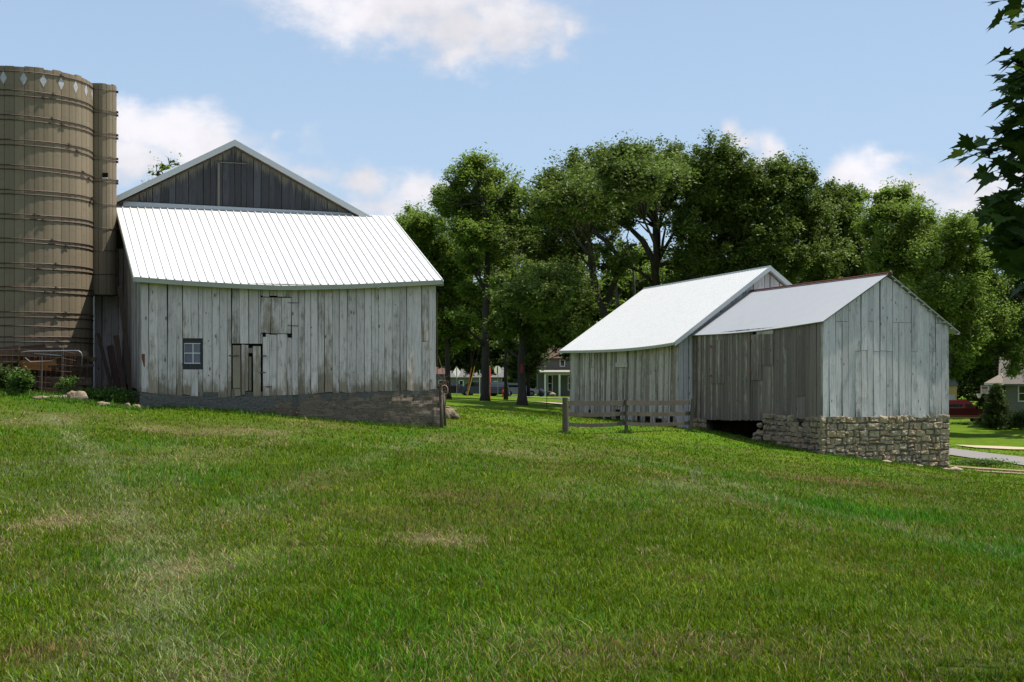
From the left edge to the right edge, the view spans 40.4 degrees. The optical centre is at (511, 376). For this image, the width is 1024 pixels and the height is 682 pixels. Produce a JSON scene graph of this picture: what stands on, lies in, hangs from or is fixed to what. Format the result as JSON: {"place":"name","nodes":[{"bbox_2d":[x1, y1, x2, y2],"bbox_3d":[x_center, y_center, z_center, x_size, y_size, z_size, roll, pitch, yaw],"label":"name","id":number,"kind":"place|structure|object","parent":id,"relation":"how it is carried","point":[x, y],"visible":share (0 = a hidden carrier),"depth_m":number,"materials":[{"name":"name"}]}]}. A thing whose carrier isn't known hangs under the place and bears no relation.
{"place":"outdoors","nodes":[
{"label":"outdoors","id":0,"kind":"place"},
{"bbox_2d":[452,394,569,398],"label":"street","id":1,"kind":"structure","parent":0,"point":[527,396],"depth_m":141.13,"materials":[{"name":"asphalt"}]},
{"bbox_2d":[436,381,461,392],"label":"parked car","id":2,"kind":"object","parent":1,"relation":"on","point":[453,387],"visible":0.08,"depth_m":145.16,"materials":[{"name":"paint"}]},
{"bbox_2d":[457,382,496,395],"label":"parked car","id":3,"kind":"object","parent":1,"relation":"on","point":[474,388],"visible":0.48,"depth_m":141.04,"materials":[{"name":"paint"}]},
{"bbox_2d":[490,382,509,395],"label":"parked car","id":4,"kind":"object","parent":1,"relation":"on","point":[496,387],"visible":0.59,"depth_m":138.58,"materials":[{"name":"paint"}]},
{"bbox_2d":[0,387,1023,681],"bbox_3d":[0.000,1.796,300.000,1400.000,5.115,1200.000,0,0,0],"label":"ground","id":5,"kind":"structure","parent":0,"point":[960,435],"depth_m":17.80,"materials":[{"name":"plant"}]},
{"bbox_2d":[0,364,37,390],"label":"weed bush","id":6,"kind":"object","parent":5,"relation":"on","point":[4,375],"visible":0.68,"depth_m":37.19,"materials":[{"name":"green plant"}]},
{"bbox_2d":[5,362,36,394],"bbox_3d":[-13.052,0.061,36.790,0.934,0.914,0.673,0,0,32],"label":"weed bush","id":7,"kind":"object","parent":5,"relation":"on","point":[20,378],"visible":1,"depth_m":36.70,"materials":[{"name":"green plant"}]},
{"bbox_2d":[31,396,47,398],"bbox_3d":[-12.236,0.559,36.202,0.484,0.119,0.386,0,0,0],"label":"rock","id":8,"kind":"object","parent":5,"relation":"on","point":[38,397],"visible":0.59,"depth_m":36.07,"materials":[{"name":"stone"}]},
{"bbox_2d":[0,347,90,392],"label":"wire pen","id":9,"kind":"object","parent":5,"relation":"on","point":[85,371],"visible":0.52,"depth_m":38.04,"materials":[{"name":"brown metal"}]},
{"bbox_2d":[3,365,64,374],"bbox_3d":[-13.080,-0.174,38.509,1.901,0.284,0.043,0,0,-7],"label":"scrap board","id":10,"kind":"object","parent":9,"relation":"in","point":[54,372],"visible":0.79,"depth_m":38.51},
{"bbox_2d":[8,358,72,363],"bbox_3d":[-13.332,-0.427,38.422,2.394,0.188,0.065,0,0,-1],"label":"scrap board","id":11,"kind":"object","parent":10,"relation":"on","point":[58,360],"visible":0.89,"depth_m":38.40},
{"bbox_2d":[0,347,78,350],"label":"scrap board","id":12,"kind":"object","parent":9,"relation":"in","point":[65,348],"visible":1,"depth_m":38.40,"materials":[{"name":"wood"}]},
{"bbox_2d":[0,350,86,355],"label":"scrap board","id":13,"kind":"object","parent":9,"relation":"in","point":[15,352],"visible":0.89,"depth_m":38.17,"materials":[{"name":"wood"}]},
{"bbox_2d":[21,350,82,376],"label":"tube gate","id":14,"kind":"structure","parent":9,"relation":"attached to","point":[53,354],"depth_m":37.84,"materials":[{"name":"metal"}]},
{"bbox_2d":[40,353,88,359],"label":"scrap board","id":15,"kind":"object","parent":9,"relation":"in","point":[73,357],"visible":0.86,"depth_m":38.48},
{"bbox_2d":[73,358,83,364],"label":"scrap board","id":16,"kind":"object","parent":9,"relation":"in","point":[77,362],"visible":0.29,"depth_m":38.52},
{"bbox_2d":[84,357,96,361],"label":"scrap board","id":17,"kind":"object","parent":16,"relation":"on","point":[92,359],"visible":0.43,"depth_m":38.63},
{"bbox_2d":[0,65,118,390],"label":"silo","id":18,"kind":"object","parent":5,"relation":"on","point":[59,136],"visible":0.94,"depth_m":39.88,"materials":[{"name":"beige concrete"}]},
{"bbox_2d":[42,385,82,392],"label":"scrap board","id":19,"kind":"object","parent":5,"relation":"on","point":[72,388],"visible":0.36,"depth_m":38.23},
{"bbox_2d":[30,378,91,386],"bbox_3d":[-12.494,0.168,38.272,1.825,0.271,0.040,0,0,-10],"label":"scrap board","id":20,"kind":"object","parent":19,"relation":"on","point":[85,381],"visible":0.43,"depth_m":38.24,"materials":[{"name":"wood"}]},
{"bbox_2d":[44,377,85,379],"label":"scrap board","id":21,"kind":"object","parent":20,"relation":"on","point":[64,378],"visible":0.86,"depth_m":38.28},
{"bbox_2d":[53,375,81,393],"bbox_3d":[-11.923,0.222,37.303,0.735,0.517,0.410,0,0,4],"label":"weed bush","id":22,"kind":"object","parent":5,"relation":"on","point":[68,382],"visible":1,"depth_m":37.27,"materials":[{"name":"green plant"}]},
{"bbox_2d":[67,391,87,400],"bbox_3d":[-11.334,0.545,36.298,0.549,0.362,0.320,0,0,0],"label":"rock","id":23,"kind":"object","parent":5,"relation":"on","point":[82,395],"visible":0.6,"depth_m":36.21,"materials":[{"name":"stone"}]},
{"bbox_2d":[46,385,139,401],"bbox_3d":[-11.028,0.482,37.645,2.943,0.486,1.498,0,0,20],"label":"weed bush","id":24,"kind":"object","parent":5,"relation":"on","point":[114,393],"visible":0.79,"depth_m":37.61,"materials":[{"name":"green plant"}]},
{"bbox_2d":[96,401,109,405],"bbox_3d":[-10.658,0.723,36.302,0.361,0.154,0.248,0,0,0],"label":"rock","id":25,"kind":"object","parent":5,"relation":"on","point":[104,403],"visible":0.57,"depth_m":36.23,"materials":[{"name":"stone"}]},
{"bbox_2d":[96,333,113,388],"bbox_3d":[-12.043,-0.385,41.250,0.867,1.833,0.085,0,0,40],"label":"leaning board","id":26,"kind":"object","parent":5,"relation":"on","point":[104,360],"visible":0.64,"depth_m":41.26,"materials":[{"name":"wood"}]},
{"bbox_2d":[106,345,120,391],"bbox_3d":[-11.838,-0.201,41.450,0.169,1.502,0.790,0,0,-39],"label":"leaning board","id":27,"kind":"object","parent":5,"relation":"on","point":[113,365],"visible":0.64,"depth_m":41.47,"materials":[{"name":"wood"}]},
{"bbox_2d":[113,335,126,392],"bbox_3d":[-11.515,-0.323,40.950,0.141,1.821,0.763,0,0,-39],"label":"leaning board","id":28,"kind":"object","parent":5,"relation":"on","point":[119,361],"visible":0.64,"depth_m":40.96,"materials":[{"name":"wood"}]},
{"bbox_2d":[118,286,133,395],"bbox_3d":[-11.270,-1.021,40.650,0.120,3.275,0.814,0,0,-44],"label":"leaning board","id":29,"kind":"object","parent":5,"relation":"on","point":[124,329],"visible":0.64,"depth_m":40.66,"materials":[{"name":"wood"}]},
{"bbox_2d":[141,151,182,201],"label":"leafy tree","id":30,"kind":"object","parent":5,"relation":"on","point":[162,167],"visible":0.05,"depth_m":70.82,"materials":[{"name":"green plant"}]},
{"bbox_2d":[93,140,443,428],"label":"barn","id":31,"kind":"structure","parent":5,"relation":"on","point":[248,278],"depth_m":39.80,"materials":[{"name":"grey wood"}]},
{"bbox_2d":[182,335,202,369],"bbox_3d":[-8.718,-0.625,38.036,0.738,0.992,0.096,0,0,-20],"label":"window","id":32,"kind":"structure","parent":31,"relation":"in","point":[192,348],"depth_m":38.00,"materials":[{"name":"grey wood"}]},
{"bbox_2d":[218,162,245,205],"bbox_3d":[-8.955,-5.571,44.503,0.896,2.542,0.018,0,0,-20],"label":"loft door","id":33,"kind":"structure","parent":31,"relation":"in","point":[220,162],"depth_m":44.36,"materials":[{"name":"grey wood"}]},
{"bbox_2d":[227,339,271,397],"bbox_3d":[-7.280,-0.196,38.616,1.207,1.665,0.349,0,0,-20],"label":"door","id":34,"kind":"structure","parent":31,"relation":"in","point":[247,372],"depth_m":38.47,"materials":[{"name":"grey wood"}]},
{"bbox_2d":[378,240,459,360],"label":"understory tree","id":35,"kind":"object","parent":5,"relation":"on","point":[440,352],"visible":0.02,"depth_m":123.38,"materials":[{"name":"green plant"}]},
{"bbox_2d":[436,367,444,385],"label":"brown house","id":36,"kind":"structure","parent":5,"relation":"on","point":[440,373],"depth_m":192.00,"materials":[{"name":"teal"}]},
{"bbox_2d":[436,356,450,427],"bbox_3d":[-2.029,0.548,40.667,0.509,2.304,0.478,0,0,0],"label":"old post","id":37,"kind":"object","parent":5,"relation":"on","point":[441,391],"visible":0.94,"depth_m":40.63,"materials":[{"name":"brown wood"}]},
{"bbox_2d":[393,199,495,398],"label":"leafy tree","id":38,"kind":"object","parent":5,"relation":"on","point":[418,225],"visible":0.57,"depth_m":109.11,"materials":[{"name":"green plant"}]},
{"bbox_2d":[443,393,446,425],"bbox_3d":[-2.008,1.039,41.602,0.115,1.101,0.086,0,0,0],"label":"thin post","id":39,"kind":"object","parent":5,"relation":"on","point":[444,412],"visible":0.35,"depth_m":41.57,"materials":[{"name":"brown wood"}]},
{"bbox_2d":[446,408,451,418],"bbox_3d":[-2.158,1.250,45.403,0.402,0.438,0.421,0,0,-44],"label":"rock","id":40,"kind":"object","parent":5,"relation":"on","point":[448,412],"visible":0.23,"depth_m":45.27,"materials":[{"name":"stone"}]},
{"bbox_2d":[449,408,456,418],"bbox_3d":[-2.055,1.260,45.604,0.508,0.462,0.526,0,0,-42],"label":"rock","id":41,"kind":"object","parent":5,"relation":"on","point":[452,413],"visible":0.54,"depth_m":45.40,"materials":[{"name":"stone"}]},
{"bbox_2d":[453,413,459,419],"bbox_3d":[-1.844,1.310,45.493,0.286,0.207,0.231,0,0,0],"label":"rock","id":42,"kind":"object","parent":5,"relation":"on","point":[456,416],"visible":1,"depth_m":45.42,"materials":[{"name":"stone"}]},
{"bbox_2d":[453,367,459,396],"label":"diamond sign","id":43,"kind":"object","parent":5,"relation":"on","point":[456,371],"visible":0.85,"depth_m":127.98,"materials":[{"name":"metal"}]},
{"bbox_2d":[466,349,474,395],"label":"guy guard","id":44,"kind":"object","parent":5,"relation":"on","point":[469,378],"visible":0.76,"depth_m":133.57,"materials":[{"name":"yellow plastic"}]},
{"bbox_2d":[450,367,503,393],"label":"green house","id":45,"kind":"structure","parent":5,"relation":"on","point":[462,380],"depth_m":186.00,"materials":[{"name":"green"}]},
{"bbox_2d":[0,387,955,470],"bbox_3d":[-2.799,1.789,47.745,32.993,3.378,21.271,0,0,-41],"label":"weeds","id":46,"kind":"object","parent":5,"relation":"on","point":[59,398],"visible":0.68,"depth_m":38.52,"materials":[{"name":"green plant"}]},
{"bbox_2d":[426,142,530,400],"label":"walnut tree","id":47,"kind":"object","parent":5,"relation":"on","point":[474,205],"visible":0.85,"depth_m":102.75,"materials":[{"name":"green plant"}]},
{"bbox_2d":[489,367,490,399],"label":"guy guard","id":48,"kind":"object","parent":5,"relation":"on","point":[489,380],"visible":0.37,"depth_m":107.95,"materials":[{"name":"orange plastic"}]},
{"bbox_2d":[436,324,548,394],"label":"understory tree","id":49,"kind":"object","parent":5,"relation":"on","point":[465,356],"visible":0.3,"depth_m":145.34,"materials":[{"name":"green plant"}]},
{"bbox_2d":[494,366,500,373],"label":"stop sign","id":50,"kind":"object","parent":5,"relation":"on","point":[497,369],"visible":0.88,"depth_m":130.81,"materials":[{"name":"metal"}]},
{"bbox_2d":[435,223,597,399],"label":"understory tree","id":51,"kind":"object","parent":5,"relation":"on","point":[505,396],"visible":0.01,"depth_m":121.83,"materials":[{"name":"green plant"}]},
{"bbox_2d":[508,383,538,395],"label":"parked car","id":52,"kind":"object","parent":5,"relation":"on","point":[513,387],"visible":0.38,"depth_m":151.14,"materials":[{"name":"paint"}]},
{"bbox_2d":[538,389,544,396],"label":"covered grill","id":53,"kind":"object","parent":5,"relation":"on","point":[541,393],"visible":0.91,"depth_m":157.76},
{"bbox_2d":[482,220,602,405],"bbox_3d":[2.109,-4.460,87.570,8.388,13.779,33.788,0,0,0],"label":"leafy tree","id":54,"kind":"object","parent":5,"relation":"on","point":[545,296],"visible":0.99,"depth_m":92.80,"materials":[{"name":"green plant"}]},
{"bbox_2d":[537,348,569,395],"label":"porch house","id":55,"kind":"structure","parent":5,"relation":"on","point":[554,376],"depth_m":168.00,"materials":[{"name":"grey"}]},
{"bbox_2d":[547,375,552,391],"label":"window","id":56,"kind":"structure","parent":55,"relation":"in","point":[549,377],"depth_m":167.96,"materials":[{"name":"white paint"}]},
{"bbox_2d":[560,353,564,366],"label":"window","id":57,"kind":"structure","parent":55,"relation":"in","point":[562,364],"depth_m":167.96,"materials":[{"name":"white paint"}]},
{"bbox_2d":[507,311,601,395],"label":"understory tree","id":58,"kind":"object","parent":5,"relation":"on","point":[537,359],"visible":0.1,"depth_m":149.73,"materials":[{"name":"green plant"}]},
{"bbox_2d":[490,145,655,311],"bbox_3d":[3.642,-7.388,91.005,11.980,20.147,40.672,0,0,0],"label":"oak tree","id":59,"kind":"object","parent":5,"relation":"on","point":[557,203],"visible":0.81,"depth_m":79.25,"materials":[{"name":"green plant"}]},
{"bbox_2d":[569,226,617,318],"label":"tree trunk","id":60,"kind":"object","parent":5,"relation":"on","point":[603,308],"visible":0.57,"depth_m":98.88,"materials":[{"name":"brown plant"}]},
{"bbox_2d":[594,226,629,308],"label":"tree trunk","id":61,"kind":"object","parent":5,"relation":"on","point":[616,296],"visible":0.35,"depth_m":100.91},
{"bbox_2d":[558,236,681,339],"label":"understory tree","id":62,"kind":"object","parent":5,"relation":"on","point":[643,266],"visible":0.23,"depth_m":116.14,"materials":[{"name":"green plant"}]},
{"bbox_2d":[562,398,694,432],"bbox_3d":[4.303,1.485,50.225,6.222,1.490,0.310,0,0,-36],"label":"wooden fence","id":63,"kind":"object","parent":5,"relation":"on","point":[566,413],"visible":0.94,"depth_m":49.94,"materials":[{"name":"grey wood"}]},
{"bbox_2d":[614,231,646,295],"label":"tree trunk","id":64,"kind":"object","parent":5,"relation":"on","point":[634,282],"visible":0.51,"depth_m":102.95,"materials":[{"name":"plant"}]},
{"bbox_2d":[563,129,711,303],"bbox_3d":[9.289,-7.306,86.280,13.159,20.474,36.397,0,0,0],"label":"oak tree","id":65,"kind":"object","parent":5,"relation":"on","point":[636,178],"visible":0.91,"depth_m":90.97,"materials":[{"name":"green plant"}]},
{"bbox_2d":[629,243,711,288],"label":"understory tree","id":66,"kind":"object","parent":5,"relation":"on","point":[670,269],"visible":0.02,"depth_m":123.16,"materials":[{"name":"green plant"}]},
{"bbox_2d":[559,265,791,427],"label":"shed","id":67,"kind":"structure","parent":5,"relation":"on","point":[638,346],"depth_m":60.88,"materials":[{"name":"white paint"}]},
{"bbox_2d":[371,273,1005,399],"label":"woodland","id":68,"kind":"object","parent":5,"relation":"on","point":[533,383],"depth_m":201.50,"materials":[{"name":"green plant"}]},
{"bbox_2d":[685,460,702,481],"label":"dry stalks","id":69,"kind":"object","parent":5,"relation":"on","point":[694,472],"visible":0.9,"depth_m":26.16,"materials":[{"name":"plant"}]},
{"bbox_2d":[651,125,807,283],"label":"oak tree","id":70,"kind":"object","parent":5,"relation":"on","point":[729,181],"visible":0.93,"depth_m":94.91,"materials":[{"name":"green plant"}]},
{"bbox_2d":[725,145,861,283],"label":"oak tree","id":71,"kind":"object","parent":5,"relation":"on","point":[822,255],"visible":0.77,"depth_m":96.85,"materials":[{"name":"green plant"}]},
{"bbox_2d":[690,270,959,467],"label":"granary","id":72,"kind":"structure","parent":5,"relation":"on","point":[857,366],"depth_m":50.63,"materials":[{"name":"wood"}]},
{"bbox_2d":[709,340,724,383],"bbox_3d":[8.145,-0.580,55.441,0.098,1.733,1.083,0,0,-23],"label":"door","id":73,"kind":"structure","parent":72,"relation":"in","point":[717,375],"depth_m":55.42,"materials":[{"name":"wood"}]},
{"bbox_2d":[749,334,761,379],"bbox_3d":[9.230,-0.721,52.886,0.102,1.749,0.830,0,0,-22],"label":"door","id":74,"kind":"structure","parent":72,"relation":"in","point":[756,340],"depth_m":52.85,"materials":[{"name":"wood"}]},
{"bbox_2d":[808,176,909,288],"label":"oak tree","id":75,"kind":"object","parent":5,"relation":"on","point":[847,195],"visible":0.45,"depth_m":105.56,"materials":[{"name":"green plant"}]},
{"bbox_2d":[848,174,943,288],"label":"walnut tree","id":76,"kind":"object","parent":5,"relation":"on","point":[897,214],"visible":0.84,"depth_m":84.98,"materials":[{"name":"green plant"}]},
{"bbox_2d":[845,266,970,373],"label":"understory tree","id":77,"kind":"object","parent":5,"relation":"on","point":[919,297],"depth_m":109.20,"materials":[{"name":"green plant"}]},
{"bbox_2d":[896,208,1006,381],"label":"walnut tree","id":78,"kind":"object","parent":5,"relation":"on","point":[942,295],"visible":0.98,"depth_m":82.04,"materials":[{"name":"green plant"}]},
{"bbox_2d":[949,370,957,399],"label":"garage","id":79,"kind":"structure","parent":5,"relation":"on","point":[953,384],"depth_m":128.00,"materials":[{"name":"yellow"}]},
{"bbox_2d":[949,395,954,399],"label":"door","id":80,"kind":"structure","parent":79,"relation":"in","point":[951,397],"depth_m":127.93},
{"bbox_2d":[949,467,960,470],"bbox_3d":[16.092,3.400,50.740,0.479,0.226,0.361,0,0,0],"label":"foundation rock","id":81,"kind":"object","parent":5,"relation":"on","point":[954,468],"visible":0.66,"depth_m":50.61,"materials":[{"name":"stone"}]},
{"bbox_2d":[949,400,983,424],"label":"pickup truck","id":82,"kind":"object","parent":5,"relation":"on","point":[961,409],"visible":0.33,"depth_m":109.08,"materials":[{"name":"red paint"}]},
{"bbox_2d":[949,420,984,424],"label":"garden shrub","id":83,"kind":"object","parent":5,"relation":"on","point":[966,422],"visible":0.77,"depth_m":105.91,"materials":[{"name":"green plant"}]},
{"bbox_2d":[941,0,1023,300],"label":"maple tree","id":84,"kind":"object","parent":5,"relation":"on","point":[1002,211],"visible":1,"depth_m":6.66,"materials":[{"name":"green plant"}]},
{"bbox_2d":[976,386,988,413],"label":"basketball hoop","id":85,"kind":"object","parent":5,"relation":"on","point":[984,389],"visible":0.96,"depth_m":106.82,"materials":[{"name":"metal"}]},
{"bbox_2d":[949,457,1022,465],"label":"weed bush","id":86,"kind":"object","parent":5,"relation":"on","point":[985,461],"visible":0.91,"depth_m":56.36,"materials":[{"name":"green plant"}]},
{"bbox_2d":[951,274,1023,408],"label":"understory tree","id":87,"kind":"object","parent":5,"relation":"on","point":[975,379],"visible":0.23,"depth_m":128.99,"materials":[{"name":"green plant"}]},
{"bbox_2d":[957,203,1023,379],"bbox_3d":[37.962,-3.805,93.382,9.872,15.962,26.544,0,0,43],"label":"walnut tree","id":88,"kind":"object","parent":5,"relation":"on","point":[1008,330],"visible":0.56,"depth_m":86.94,"materials":[{"name":"green plant"}]},
{"bbox_2d":[977,382,1015,428],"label":"evergreen shrub","id":89,"kind":"object","parent":5,"relation":"on","point":[991,409],"visible":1,"depth_m":96.69,"materials":[{"name":"green plant"}]},
{"bbox_2d":[977,470,1023,473],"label":"dirt patch","id":90,"kind":"object","parent":5,"relation":"on","point":[1002,472],"visible":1,"depth_m":52.83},
{"bbox_2d":[984,352,1023,427],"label":"cream house","id":91,"kind":"structure","parent":5,"relation":"on","point":[1015,391],"depth_m":100.74,"materials":[{"name":"paint"}]},
{"bbox_2d":[1018,386,1023,401],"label":"window","id":92,"kind":"structure","parent":91,"relation":"in","point":[1020,388],"depth_m":100.59,"materials":[{"name":"white paint"}]},
{"bbox_2d":[1003,407,1023,429],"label":"garden shrub","id":93,"kind":"object","parent":5,"relation":"on","point":[1018,419],"visible":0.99,"depth_m":96.75,"materials":[{"name":"green plant"}]},
{"bbox_2d":[0,0,1023,354],"label":"sky","id":94,"kind":"structure","parent":0,"point":[368,102],"materials":[{"name":"blue"}]},
{"bbox_2d":[532,401,561,403],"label":"sidewalk","id":95,"kind":"structure","parent":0,"point":[548,402],"depth_m":111.86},
{"bbox_2d":[528,401,1023,464],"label":"road","id":96,"kind":"structure","parent":0,"point":[977,454],"depth_m":65.16,"materials":[{"name":"asphalt"}]},
{"bbox_2d":[949,465,1023,470],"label":"dirt track","id":97,"kind":"structure","parent":0,"point":[988,468],"depth_m":54.88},
{"bbox_2d":[961,445,1023,448],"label":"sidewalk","id":98,"kind":"structure","parent":0,"point":[998,447],"depth_m":74.34,"materials":[{"name":"concrete"}]},
{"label":"scrap board","id":99,"kind":"object","parent":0,"visible":0},
{"bbox_2d":[19,344,46,347],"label":"scrap board","id":100,"kind":"object","parent":99,"relation":"on","point":[38,346],"visible":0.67,"depth_m":38.61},
{"bbox_2d":[0,345,18,347],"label":"scrap board","id":101,"kind":"object","parent":100,"relation":"on","point":[16,346],"visible":0.4,"depth_m":38.67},
{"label":"scrap board","id":102,"kind":"object","parent":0,"visible":0},
{"bbox_2d":[26,372,79,376],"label":"scrap board","id":103,"kind":"object","parent":102,"relation":"on","point":[49,375],"visible":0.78,"depth_m":38.60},
{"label":"scrap board","id":104,"kind":"object","parent":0,"visible":0},
{"bbox_2d":[58,368,82,375],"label":"scrap board","id":105,"kind":"object","parent":104,"relation":"on","point":[71,373],"visible":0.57,"depth_m":38.51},
{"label":"scrap board","id":106,"kind":"object","parent":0,"visible":0},
{"bbox_2d":[3,366,55,372],"bbox_3d":[-13.434,-0.175,38.343,1.872,0.207,0.058,0,0,6],"label":"scrap board","id":107,"kind":"object","parent":106,"relation":"on","point":[54,368],"visible":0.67,"depth_m":38.27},
{"bbox_2d":[20,360,58,369],"bbox_3d":[-12.994,-0.315,38.250,1.100,0.260,0.040,0,0,0],"label":"metal sheet","id":108,"kind":"object","parent":107,"relation":"on","point":[30,365],"visible":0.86,"depth_m":38.23,"materials":[{"name":"metal"}]},
{"bbox_2d":[3,367,80,370],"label":"scrap board","id":109,"kind":"object","parent":107,"relation":"on","point":[72,368],"visible":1,"depth_m":38.28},
{"bbox_2d":[48,364,93,367],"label":"scrap board","id":110,"kind":"object","parent":107,"relation":"on","point":[83,365],"visible":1,"depth_m":38.20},
{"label":"scrap board","id":111,"kind":"object","parent":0,"visible":0},
{"bbox_2d":[0,356,17,363],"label":"scrap board","id":112,"kind":"object","parent":111,"relation":"on","point":[8,359],"visible":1,"depth_m":38.23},
{"bbox_2d":[0,356,35,358],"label":"scrap board","id":113,"kind":"object","parent":112,"relation":"on","point":[16,357],"visible":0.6,"depth_m":38.24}
]}

